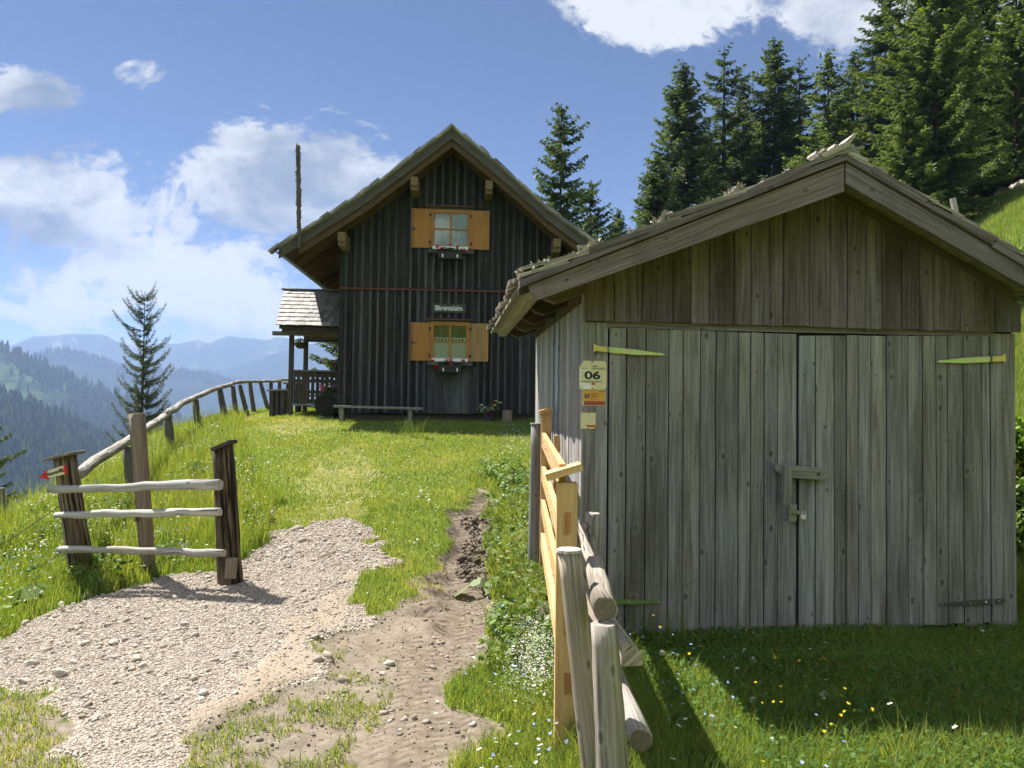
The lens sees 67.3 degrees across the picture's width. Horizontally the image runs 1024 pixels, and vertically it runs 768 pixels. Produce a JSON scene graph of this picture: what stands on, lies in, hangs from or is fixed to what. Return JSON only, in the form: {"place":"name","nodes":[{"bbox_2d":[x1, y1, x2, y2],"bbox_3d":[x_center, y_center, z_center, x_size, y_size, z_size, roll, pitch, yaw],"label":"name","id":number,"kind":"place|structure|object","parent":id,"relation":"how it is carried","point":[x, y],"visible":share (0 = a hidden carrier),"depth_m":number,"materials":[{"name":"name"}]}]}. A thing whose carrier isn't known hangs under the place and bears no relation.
{"place":"outdoors","nodes":[
{"label":"outdoors","id":0,"kind":"place"},
{"bbox_2d":[0,350,157,438],"bbox_3d":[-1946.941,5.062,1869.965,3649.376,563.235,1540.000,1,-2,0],"label":"hills","id":1,"kind":"structure","parent":0,"point":[48,395],"depth_m":1985.28,"materials":[{"name":"blue"}]},
{"bbox_2d":[0,340,193,439],"bbox_3d":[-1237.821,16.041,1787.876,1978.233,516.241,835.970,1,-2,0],"label":"forest","id":2,"kind":"object","parent":1,"relation":"on","point":[98,397],"visible":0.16,"depth_m":2050.86,"materials":[{"name":"plant"}]},
{"bbox_2d":[9,334,297,370],"bbox_3d":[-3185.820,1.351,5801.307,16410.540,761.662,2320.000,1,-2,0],"label":"mountains","id":3,"kind":"structure","parent":0,"point":[227,352],"depth_m":5689.40,"materials":[{"name":"blue"}]},
{"bbox_2d":[37,350,314,419],"bbox_3d":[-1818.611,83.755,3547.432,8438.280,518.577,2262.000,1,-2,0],"label":"hills","id":4,"kind":"structure","parent":0,"point":[184,389],"depth_m":3623.82,"materials":[{"name":"blue"}]},
{"bbox_2d":[29,344,319,398],"bbox_3d":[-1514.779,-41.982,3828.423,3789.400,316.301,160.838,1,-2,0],"label":"ridge forest","id":5,"kind":"object","parent":4,"relation":"on","point":[181,373],"visible":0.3,"depth_m":3820.94,"materials":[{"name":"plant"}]},
{"bbox_2d":[0,516,404,767],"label":"gravel","id":6,"kind":"structure","parent":0,"point":[259,625],"depth_m":5.14,"materials":[{"name":"beige gravel"}]},
{"bbox_2d":[17,677,30,683],"bbox_3d":[-2.822,1.720,4.452,0.066,0.045,0.046,0,-2,20],"label":"rock","id":7,"kind":"object","parent":6,"relation":"on","point":[22,680],"visible":0.99,"depth_m":4.44,"materials":[{"name":"stone"}]},
{"bbox_2d":[26,659,39,665],"bbox_3d":[-2.974,1.731,4.770,0.075,0.050,0.054,1,-2,-3],"label":"rock","id":8,"kind":"object","parent":6,"relation":"on","point":[30,662],"visible":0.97,"depth_m":4.75,"materials":[{"name":"stone"}]},
{"bbox_2d":[80,640,89,645],"bbox_3d":[-2.799,1.701,5.053,0.053,0.036,0.069,1,-2,-11],"label":"rock","id":9,"kind":"object","parent":6,"relation":"on","point":[83,642],"visible":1,"depth_m":5.03,"materials":[{"name":"stone"}]},
{"bbox_2d":[108,639,117,644],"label":"rock","id":10,"kind":"object","parent":6,"relation":"on","point":[113,641],"visible":1,"depth_m":5.03,"materials":[{"name":"stone"}]},
{"bbox_2d":[191,342,337,388],"bbox_3d":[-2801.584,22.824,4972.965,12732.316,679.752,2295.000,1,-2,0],"label":"mountains","id":11,"kind":"structure","parent":0,"point":[275,366],"depth_m":4950.09,"materials":[{"name":"blue"}]},
{"bbox_2d":[0,0,1018,344],"label":"sky","id":12,"kind":"structure","parent":0,"point":[143,143],"materials":[{"name":"blue"}]},
{"bbox_2d":[0,167,1023,767],"bbox_3d":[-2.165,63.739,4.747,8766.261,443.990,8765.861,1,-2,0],"label":"ground","id":13,"kind":"structure","parent":0,"point":[460,631],"depth_m":4.69,"materials":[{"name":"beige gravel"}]},
{"bbox_2d":[0,427,27,511],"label":"spruce tree","id":14,"kind":"object","parent":13,"relation":"on","point":[4,462],"visible":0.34,"depth_m":15.35,"materials":[{"name":"green plant"}]},
{"bbox_2d":[21,620,29,626],"bbox_3d":[-3.551,1.749,5.615,0.051,0.053,0.079,1,-2,-6],"label":"rock","id":15,"kind":"object","parent":13,"relation":"on","point":[24,622],"visible":0.86,"depth_m":5.59,"materials":[{"name":"stone"}]},
{"bbox_2d":[7,582,51,604],"bbox_3d":[-3.864,1.673,6.168,0.302,0.166,0.350,1,-2,0],"label":"broad leaf plant","id":16,"kind":"object","parent":13,"relation":"on","point":[35,590],"visible":0.77,"depth_m":6.08,"materials":[{"name":"green plant"}]},
{"bbox_2d":[0,488,59,567],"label":"wire fence","id":17,"kind":"object","parent":13,"relation":"on","point":[2,494],"visible":0.44,"depth_m":9.32,"materials":[{"name":"grey metal"}]},
{"bbox_2d":[52,667,67,677],"bbox_3d":[-2.663,1.705,4.535,0.106,0.064,0.063,0,-2,35],"label":"rock","id":18,"kind":"object","parent":13,"relation":"on","point":[59,672],"visible":0.97,"depth_m":4.51,"materials":[{"name":"stone"}]},
{"bbox_2d":[91,714,102,721],"bbox_3d":[-2.138,1.717,3.955,0.048,0.037,0.060,1,-2,6],"label":"rock","id":19,"kind":"object","parent":13,"relation":"on","point":[95,717],"visible":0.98,"depth_m":3.94,"materials":[{"name":"stone"}]},
{"bbox_2d":[131,654,142,661],"bbox_3d":[-2.292,1.683,4.711,0.057,0.054,0.077,1,-2,6],"label":"rock","id":20,"kind":"object","parent":13,"relation":"on","point":[136,657],"visible":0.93,"depth_m":4.69,"materials":[{"name":"stone"}]},
{"bbox_2d":[105,282,174,443],"bbox_3d":[-10.588,1.555,21.974,2.302,8.989,2.012,-1,-2,42],"label":"spruce tree","id":21,"kind":"object","parent":13,"relation":"on","point":[144,371],"visible":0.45,"depth_m":21.94,"materials":[{"name":"green plant"}]},
{"bbox_2d":[42,413,242,585],"bbox_3d":[-3.122,1.142,6.545,1.918,1.791,0.429,0,-2,14],"label":"rail fence","id":22,"kind":"object","parent":13,"relation":"on","point":[69,489],"visible":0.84,"depth_m":6.40,"materials":[{"name":"grey wood"}]},
{"bbox_2d":[40,465,67,479],"bbox_3d":[-3.932,0.757,6.594,0.237,0.127,0.017,1,-2,0],"label":"arrow sign","id":23,"kind":"object","parent":22,"relation":"attached to","point":[58,471],"visible":1,"depth_m":6.59,"materials":[{"name":"multicoloured"}]},
{"bbox_2d":[224,557,237,578],"bbox_3d":[-2.252,1.476,6.169,0.093,0.156,0.076,1,-2,0],"label":"wedge board","id":24,"kind":"object","parent":22,"relation":"attached to","point":[231,564],"visible":1,"depth_m":6.15,"materials":[{"name":"wood"}]},
{"bbox_2d":[138,662,147,666],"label":"rock","id":25,"kind":"object","parent":13,"relation":"on","point":[141,664],"visible":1,"depth_m":4.60,"materials":[{"name":"stone"}]},
{"bbox_2d":[78,378,287,493],"bbox_3d":[-6.837,0.875,18.438,1.279,2.812,23.393,1,-2,-12],"label":"pole fence","id":26,"kind":"object","parent":13,"relation":"on","point":[87,466],"visible":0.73,"depth_m":14.00,"materials":[{"name":"wood"}]},
{"bbox_2d":[180,621,188,625],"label":"rock","id":27,"kind":"object","parent":13,"relation":"on","point":[184,623],"visible":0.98,"depth_m":5.29,"materials":[{"name":"stone"}]},
{"bbox_2d":[182,461,205,473],"bbox_3d":[-4.504,1.238,10.995,0.455,0.275,0.399,1,-2,0],"label":"broad leaf plant","id":28,"kind":"object","parent":13,"relation":"on","point":[194,464],"visible":0.2,"depth_m":10.96,"materials":[{"name":"green plant"}]},
{"bbox_2d":[0,457,553,665],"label":"weed cover","id":29,"kind":"object","parent":13,"relation":"on","point":[511,598],"visible":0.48,"depth_m":6.53,"materials":[{"name":"green plant"}]},
{"bbox_2d":[266,389,287,416],"bbox_3d":[-6.383,0.531,20.991,0.553,0.793,0.320,1,-2,0],"label":"garden bench","id":30,"kind":"object","parent":13,"relation":"on","point":[278,402],"visible":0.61,"depth_m":20.86,"materials":[{"name":"wood"}]},
{"bbox_2d":[283,382,301,412],"bbox_3d":[-6.253,0.432,22.045,0.452,0.945,0.700,1,-2,0],"label":"garden table","id":31,"kind":"object","parent":13,"relation":"on","point":[298,408],"visible":0.17,"depth_m":21.85,"materials":[{"name":"wood"}]},
{"bbox_2d":[307,342,337,408],"bbox_3d":[-5.754,0.236,26.710,5.323,8.033,4.865,2,-2,-32],"label":"spruce tree","id":32,"kind":"object","parent":13,"relation":"on","point":[327,362],"visible":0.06,"depth_m":26.61,"materials":[{"name":"green plant"}]},
{"bbox_2d":[314,384,338,418],"bbox_3d":[-4.367,0.433,19.065,0.630,0.941,1.725,1,-2,0],"label":"log planter","id":33,"kind":"object","parent":13,"relation":"on","point":[325,400],"visible":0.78,"depth_m":18.23,"materials":[{"name":"grey wood"}]},
{"bbox_2d":[189,515,500,767],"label":"soil crumbs","id":34,"kind":"object","parent":13,"relation":"on","point":[260,739],"visible":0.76,"depth_m":4.30,"materials":[{"name":"brown soil"}]},
{"bbox_2d":[200,600,503,767],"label":"loose stones","id":35,"kind":"object","parent":13,"relation":"on","point":[341,678],"visible":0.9,"depth_m":4.41,"materials":[{"name":"grey stone"}]},
{"bbox_2d":[333,405,422,421],"bbox_3d":[-3.037,0.708,17.529,2.009,0.427,0.340,1,-2,-5],"label":"bench","id":36,"kind":"object","parent":13,"relation":"on","point":[343,407],"visible":0.85,"depth_m":17.37,"materials":[{"name":"grey wood"}]},
{"bbox_2d":[0,420,845,767],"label":"blue flowers","id":37,"kind":"object","parent":13,"relation":"on","point":[474,666],"visible":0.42,"depth_m":4.30,"materials":[{"name":"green plant"}]},
{"bbox_2d":[268,123,592,420],"bbox_3d":[-1.831,-1.992,21.153,8.713,7.758,7.463,1,-2,-5],"label":"alpine hut","id":38,"kind":"object","parent":13,"relation":"on","point":[374,268],"visible":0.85,"depth_m":18.22,"materials":[{"name":"black wood"}]},
{"bbox_2d":[295,143,301,248],"bbox_3d":[-4.786,-4.211,17.240,0.196,2.360,0.165,1,-2,0],"label":"flag pole","id":39,"kind":"object","parent":38,"relation":"attached to","point":[298,184],"visible":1,"depth_m":17.20,"materials":[{"name":"brown wood"}]},
{"bbox_2d":[294,336,307,348],"bbox_3d":[-5.546,-1.162,20.210,0.414,0.482,0.358,1,-2,0],"label":"hanging basket","id":40,"kind":"object","parent":38,"relation":"hanging from","point":[300,344],"visible":0.94,"depth_m":20.13,"materials":[{"name":"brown wood"}]},
{"bbox_2d":[332,361,337,369],"bbox_3d":[-4.481,-0.465,19.441,0.172,0.234,0.162,1,-2,-23],"label":"geranium","id":41,"kind":"object","parent":38,"relation":"on","point":[335,366],"visible":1,"depth_m":19.40,"materials":[{"name":"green plant"}]},
{"bbox_2d":[432,358,464,372],"bbox_3d":[-1.492,-0.437,18.004,0.796,0.344,0.217,1,-2,-6],"label":"flower box","id":42,"kind":"object","parent":38,"relation":"attached to","point":[450,366],"visible":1,"depth_m":17.95,"materials":[{"name":"black wood"}]},
{"bbox_2d":[433,303,465,312],"bbox_3d":[-1.489,-1.796,18.241,0.777,0.213,0.032,1,-2,-5],"label":"name board","id":43,"kind":"object","parent":38,"relation":"attached to","point":[448,308],"visible":1,"depth_m":18.23,"materials":[{"name":"wood"}]},
{"bbox_2d":[426,318,473,365],"bbox_3d":[-1.474,-0.983,18.177,1.147,1.113,0.136,1,-2,-5],"label":"window","id":44,"kind":"structure","parent":38,"relation":"in","point":[459,349],"depth_m":18.20,"materials":[{"name":"clear glass"}]},
{"bbox_2d":[435,244,465,259],"bbox_3d":[-1.444,-3.121,18.083,0.740,0.382,0.218,1,-2,-5],"label":"flower box","id":45,"kind":"object","parent":38,"relation":"attached to","point":[451,254],"visible":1,"depth_m":18.02,"materials":[{"name":"black wood"}]},
{"bbox_2d":[426,204,474,254],"bbox_3d":[-1.467,-3.664,18.253,1.153,1.141,0.136,1,-2,-5],"label":"window","id":46,"kind":"structure","parent":38,"relation":"in","point":[452,222],"depth_m":18.28,"materials":[{"name":"clear glass"}]},
{"bbox_2d":[0,422,873,761],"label":"yellow flowers","id":47,"kind":"object","parent":13,"relation":"on","point":[640,670],"visible":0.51,"depth_m":4.20,"materials":[{"name":"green plant"}]},
{"bbox_2d":[454,577,492,596],"bbox_3d":[-0.266,1.654,6.298,0.417,0.171,0.312,1,-2,0],"label":"broad leaf plant","id":48,"kind":"object","parent":13,"relation":"on","point":[480,581],"visible":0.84,"depth_m":6.24,"materials":[{"name":"green plant"}]},
{"bbox_2d":[454,512,503,590],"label":"track clods","id":49,"kind":"object","parent":13,"relation":"on","point":[463,570],"visible":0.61,"depth_m":7.43,"materials":[{"name":"soil"}]},
{"bbox_2d":[477,400,501,421],"bbox_3d":[-0.531,0.640,17.953,0.593,0.537,0.442,1,-2,0],"label":"flower pot","id":50,"kind":"object","parent":13,"relation":"on","point":[487,413],"visible":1,"depth_m":17.85,"materials":[{"name":"brown plant"}]},
{"bbox_2d":[456,576,530,651],"bbox_3d":[-0.251,1.587,5.507,0.792,0.247,1.542,1,-2,0],"label":"bedstraw blossom","id":51,"kind":"object","parent":13,"relation":"on","point":[496,600],"visible":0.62,"depth_m":5.48,"materials":[{"name":"white plant"}]},
{"bbox_2d":[0,423,993,767],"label":"white flowers","id":52,"kind":"object","parent":13,"relation":"on","point":[364,509],"visible":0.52,"depth_m":8.45,"materials":[{"name":"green plant"}]},
{"bbox_2d":[64,415,932,750],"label":"grass clumps","id":53,"kind":"object","parent":13,"relation":"on","point":[648,633],"visible":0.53,"depth_m":4.83,"materials":[{"name":"green plant"}]},
{"bbox_2d":[502,410,511,421],"bbox_3d":[-0.115,0.778,17.890,0.250,0.339,0.251,1,-2,0],"label":"tree stump","id":54,"kind":"object","parent":13,"relation":"on","point":[507,415],"visible":0.73,"depth_m":17.79,"materials":[{"name":"brown wood"}]},
{"bbox_2d":[0,168,1023,767],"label":"grass","id":55,"kind":"structure","parent":13,"relation":"on","point":[670,740],"depth_m":5.24,"materials":[{"name":"green plant"}]},
{"bbox_2d":[493,612,553,703],"bbox_3d":[0.144,1.562,4.484,0.627,0.236,1.328,1,-2,0],"label":"bedstraw blossom","id":56,"kind":"object","parent":13,"relation":"on","point":[530,657],"visible":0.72,"depth_m":4.41,"materials":[{"name":"white plant"}]},
{"bbox_2d":[517,558,538,570],"bbox_3d":[0.113,1.554,6.399,0.288,0.190,0.293,0,-2,31],"label":"broad leaf plant","id":57,"kind":"object","parent":13,"relation":"on","point":[531,561],"visible":0.33,"depth_m":6.38,"materials":[{"name":"green plant"}]},
{"bbox_2d":[528,423,540,575],"bbox_3d":[0.198,1.040,6.473,0.128,1.422,0.121,1,-2,0],"label":"gate post","id":58,"kind":"object","parent":13,"relation":"on","point":[534,502],"visible":0.57,"depth_m":6.43,"materials":[{"name":"grey wood"}]},
{"bbox_2d":[536,602,548,621],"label":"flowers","id":59,"kind":"object","parent":13,"relation":"on","point":[541,611],"visible":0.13,"depth_m":5.49,"materials":[{"name":"plant"}]},
{"bbox_2d":[552,435,558,574],"bbox_3d":[0.332,1.061,5.872,0.042,1.338,0.050,1,-2,0],"label":"pine stake","id":60,"kind":"object","parent":13,"relation":"on","point":[556,441],"visible":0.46,"depth_m":5.86,"materials":[{"name":"beige wood"}]},
{"bbox_2d":[538,407,582,751],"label":"wooden gate","id":61,"kind":"structure","parent":13,"relation":"on","point":[560,508],"depth_m":3.61,"materials":[{"name":"brown wood"}]},
{"bbox_2d":[531,102,622,241],"bbox_3d":[1.561,-4.196,31.021,6.478,14.534,7.088,2,-2,-43],"label":"spruce tree","id":62,"kind":"object","parent":13,"relation":"on","point":[567,200],"visible":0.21,"depth_m":31.05,"materials":[{"name":"green plant"}]},
{"bbox_2d":[572,179,619,242],"bbox_3d":[3.414,-3.003,33.436,6.168,11.635,5.637,1,-2,-14],"label":"spruce tree","id":63,"kind":"object","parent":13,"relation":"on","point":[598,223],"visible":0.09,"depth_m":33.06,"materials":[{"name":"green plant"}]},
{"bbox_2d":[556,512,652,767],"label":"log fence","id":64,"kind":"object","parent":13,"relation":"on","point":[609,715],"visible":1,"depth_m":3.04,"materials":[{"name":"brown wood"}]},
{"bbox_2d":[607,207,628,237],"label":"spruce tree","id":65,"kind":"object","parent":13,"relation":"on","point":[621,226],"visible":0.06,"depth_m":62.24,"materials":[{"name":"green plant"}]},
{"bbox_2d":[627,152,682,232],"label":"spruce tree","id":66,"kind":"object","parent":13,"relation":"on","point":[658,205],"visible":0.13,"depth_m":42.01,"materials":[{"name":"green plant"}]},
{"bbox_2d":[636,58,725,226],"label":"spruce tree","id":67,"kind":"object","parent":13,"relation":"on","point":[682,127],"visible":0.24,"depth_m":43.87,"materials":[{"name":"green plant"}]},
{"bbox_2d":[689,127,730,206],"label":"spruce tree","id":68,"kind":"object","parent":13,"relation":"on","point":[718,186],"visible":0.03,"depth_m":50.03,"materials":[{"name":"green plant"}]},
{"bbox_2d":[708,714,715,723],"bbox_3d":[0.992,1.687,3.813,0.039,0.099,0.039,1,-2,0],"label":"dandelion clock","id":69,"kind":"object","parent":13,"relation":"on","point":[711,718],"visible":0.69,"depth_m":3.81,"materials":[{"name":"white plant"}]},
{"bbox_2d":[687,42,770,202],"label":"spruce tree","id":70,"kind":"object","parent":13,"relation":"on","point":[727,128],"visible":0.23,"depth_m":47.12,"materials":[{"name":"green plant"}]},
{"bbox_2d":[712,79,779,183],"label":"spruce tree","id":71,"kind":"object","parent":13,"relation":"on","point":[739,103],"visible":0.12,"depth_m":50.27,"materials":[{"name":"green plant"}]},
{"bbox_2d":[727,114,771,183],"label":"spruce tree","id":72,"kind":"object","parent":13,"relation":"on","point":[767,145],"depth_m":52.26,"materials":[{"name":"green plant"}]},
{"bbox_2d":[486,133,1023,635],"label":"shed","id":73,"kind":"structure","parent":13,"relation":"on","point":[824,339],"depth_m":5.36,"materials":[{"name":"wood"}]},
{"bbox_2d":[552,317,553,442],"bbox_3d":[0.348,-0.025,6.512,0.014,1.151,0.037,1,-2,-6],"label":"cord","id":74,"kind":"object","parent":73,"relation":"hanging from","point":[553,379],"visible":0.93,"depth_m":6.51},
{"bbox_2d":[557,310,559,434],"bbox_3d":[0.372,0.116,6.207,0.015,1.451,0.044,1,-2,-6],"label":"cord","id":75,"kind":"object","parent":73,"relation":"hanging from","point":[558,373],"visible":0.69,"depth_m":6.22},
{"bbox_2d":[581,413,595,428],"bbox_3d":[0.514,0.248,5.196,0.102,0.109,0.005,1,-2,-7],"label":"plate","id":76,"kind":"object","parent":73,"relation":"attached to","point":[588,420],"visible":1,"depth_m":5.20,"materials":[{"name":"metal"}]},
{"bbox_2d":[579,361,606,389],"bbox_3d":[0.548,-0.059,5.208,0.188,0.196,0.005,1,-2,-7],"label":"trail sign","id":77,"kind":"object","parent":73,"relation":"attached to","point":[593,376],"visible":1,"depth_m":5.21,"materials":[{"name":"yellow"}]},
{"bbox_2d":[582,390,604,405],"bbox_3d":[0.552,0.095,5.204,0.163,0.104,0.006,1,-2,-7],"label":"orange notice","id":78,"kind":"object","parent":73,"relation":"attached to","point":[593,397],"visible":1,"depth_m":5.20,"materials":[{"name":"paper"}]},
{"bbox_2d":[593,328,828,633],"bbox_3d":[1.370,0.666,5.251,1.669,2.076,0.126,1,-2,-7],"label":"door","id":79,"kind":"structure","parent":73,"relation":"in","point":[733,425],"depth_m":5.28,"materials":[{"name":"grey wood"}]},
{"bbox_2d":[800,511,805,519],"bbox_3d":[2.007,0.906,5.303,0.041,0.057,0.018,1,-2,-7],"label":"padlock","id":80,"kind":"object","parent":73,"relation":"hanging from","point":[802,516],"visible":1,"depth_m":5.30,"materials":[{"name":"metal"}]},
{"bbox_2d":[798,335,1005,629],"bbox_3d":[2.776,0.685,5.465,1.563,2.084,0.058,1,-2,-6],"label":"door","id":81,"kind":"structure","parent":73,"relation":"in","point":[928,432],"depth_m":5.45,"materials":[{"name":"grey wood"}]},
{"bbox_2d":[727,37,809,187],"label":"spruce tree","id":82,"kind":"object","parent":13,"relation":"on","point":[770,98],"visible":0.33,"depth_m":46.01,"materials":[{"name":"green plant"}]},
{"bbox_2d":[769,108,811,170],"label":"spruce tree","id":83,"kind":"object","parent":13,"relation":"on","point":[803,142],"depth_m":52.96,"materials":[{"name":"green plant"}]},
{"bbox_2d":[769,55,824,160],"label":"spruce tree","id":84,"kind":"object","parent":13,"relation":"on","point":[805,86],"visible":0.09,"depth_m":47.29,"materials":[{"name":"green plant"}]},
{"bbox_2d":[781,48,869,168],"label":"spruce tree","id":85,"kind":"object","parent":13,"relation":"on","point":[827,137],"visible":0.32,"depth_m":41.20,"materials":[{"name":"green plant"}]},
{"bbox_2d":[630,616,1023,767],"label":"clover cover","id":86,"kind":"object","parent":13,"relation":"on","point":[844,697],"visible":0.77,"depth_m":4.29,"materials":[{"name":"green plant"}]},
{"bbox_2d":[813,49,883,164],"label":"spruce tree","id":87,"kind":"object","parent":13,"relation":"on","point":[852,115],"visible":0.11,"depth_m":46.31,"materials":[{"name":"green plant"}]},
{"bbox_2d":[829,0,943,199],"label":"spruce tree","id":88,"kind":"object","parent":13,"relation":"on","point":[878,48],"visible":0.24,"depth_m":42.32,"materials":[{"name":"green plant"}]},
{"bbox_2d":[872,91,969,218],"bbox_3d":[16.920,-8.481,33.088,5.708,8.528,4.782,0,-2,9],"label":"spruce tree","id":89,"kind":"object","parent":13,"relation":"on","point":[909,158],"visible":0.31,"depth_m":33.02,"materials":[{"name":"green plant"}]},
{"bbox_2d":[889,8,963,190],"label":"spruce tree","id":90,"kind":"object","parent":13,"relation":"on","point":[910,20],"visible":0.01,"depth_m":47.28,"materials":[{"name":"green plant"}]},
{"bbox_2d":[851,0,1018,220],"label":"spruce tree","id":91,"kind":"object","parent":13,"relation":"on","point":[948,145],"visible":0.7,"depth_m":33.67,"materials":[{"name":"green plant"}]},
{"bbox_2d":[950,197,958,211],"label":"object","id":92,"kind":"object","parent":13,"relation":"on","point":[953,203],"visible":0.38,"depth_m":27.12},
{"bbox_2d":[937,7,992,176],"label":"spruce tree","id":93,"kind":"object","parent":13,"relation":"on","point":[957,50],"visible":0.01,"depth_m":50.12,"materials":[{"name":"green plant"}]},
{"bbox_2d":[928,0,1023,196],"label":"spruce tree","id":94,"kind":"object","parent":13,"relation":"on","point":[989,10],"visible":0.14,"depth_m":37.75,"materials":[{"name":"green plant"}]},
{"bbox_2d":[953,0,1023,193],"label":"spruce tree","id":95,"kind":"object","parent":13,"relation":"on","point":[1016,84],"visible":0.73,"depth_m":35.28,"materials":[{"name":"green plant"}]},
{"bbox_2d":[994,187,1006,194],"bbox_3d":[23.264,-9.112,36.656,0.519,0.479,0.598,0,-2,25],"label":"rock","id":96,"kind":"object","parent":13,"relation":"on","point":[1001,189],"visible":0.45,"depth_m":36.45,"materials":[{"name":"stone"}]},
{"bbox_2d":[1009,179,1023,189],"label":"rock","id":97,"kind":"object","parent":13,"relation":"on","point":[1016,184],"visible":0.57,"depth_m":34.41,"materials":[{"name":"stone"}]},
{"bbox_2d":[1013,246,1023,302],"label":"shrub","id":98,"kind":"object","parent":13,"relation":"on","point":[1022,248],"visible":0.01,"depth_m":15.12,"materials":[{"name":"green plant"}]},
{"bbox_2d":[1015,413,1023,480],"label":"shrub","id":99,"kind":"object","parent":13,"relation":"on","point":[1019,432],"visible":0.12,"depth_m":8.27,"materials":[{"name":"green plant"}]},
{"bbox_2d":[1016,476,1023,556],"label":"shrub","id":100,"kind":"object","parent":13,"relation":"on","point":[1020,515],"visible":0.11,"depth_m":7.13,"materials":[{"name":"green plant"}]},
{"bbox_3d":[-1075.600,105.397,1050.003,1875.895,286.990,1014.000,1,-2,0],"label":"hills","id":101,"kind":"structure","parent":0,"visible":0},
{"bbox_2d":[0,383,119,508],"bbox_3d":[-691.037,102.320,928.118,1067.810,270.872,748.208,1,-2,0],"label":"valley forest","id":102,"kind":"object","parent":101,"relation":"on","point":[41,430],"visible":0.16,"depth_m":1079.11,"materials":[{"name":"green plant"}]}
]}

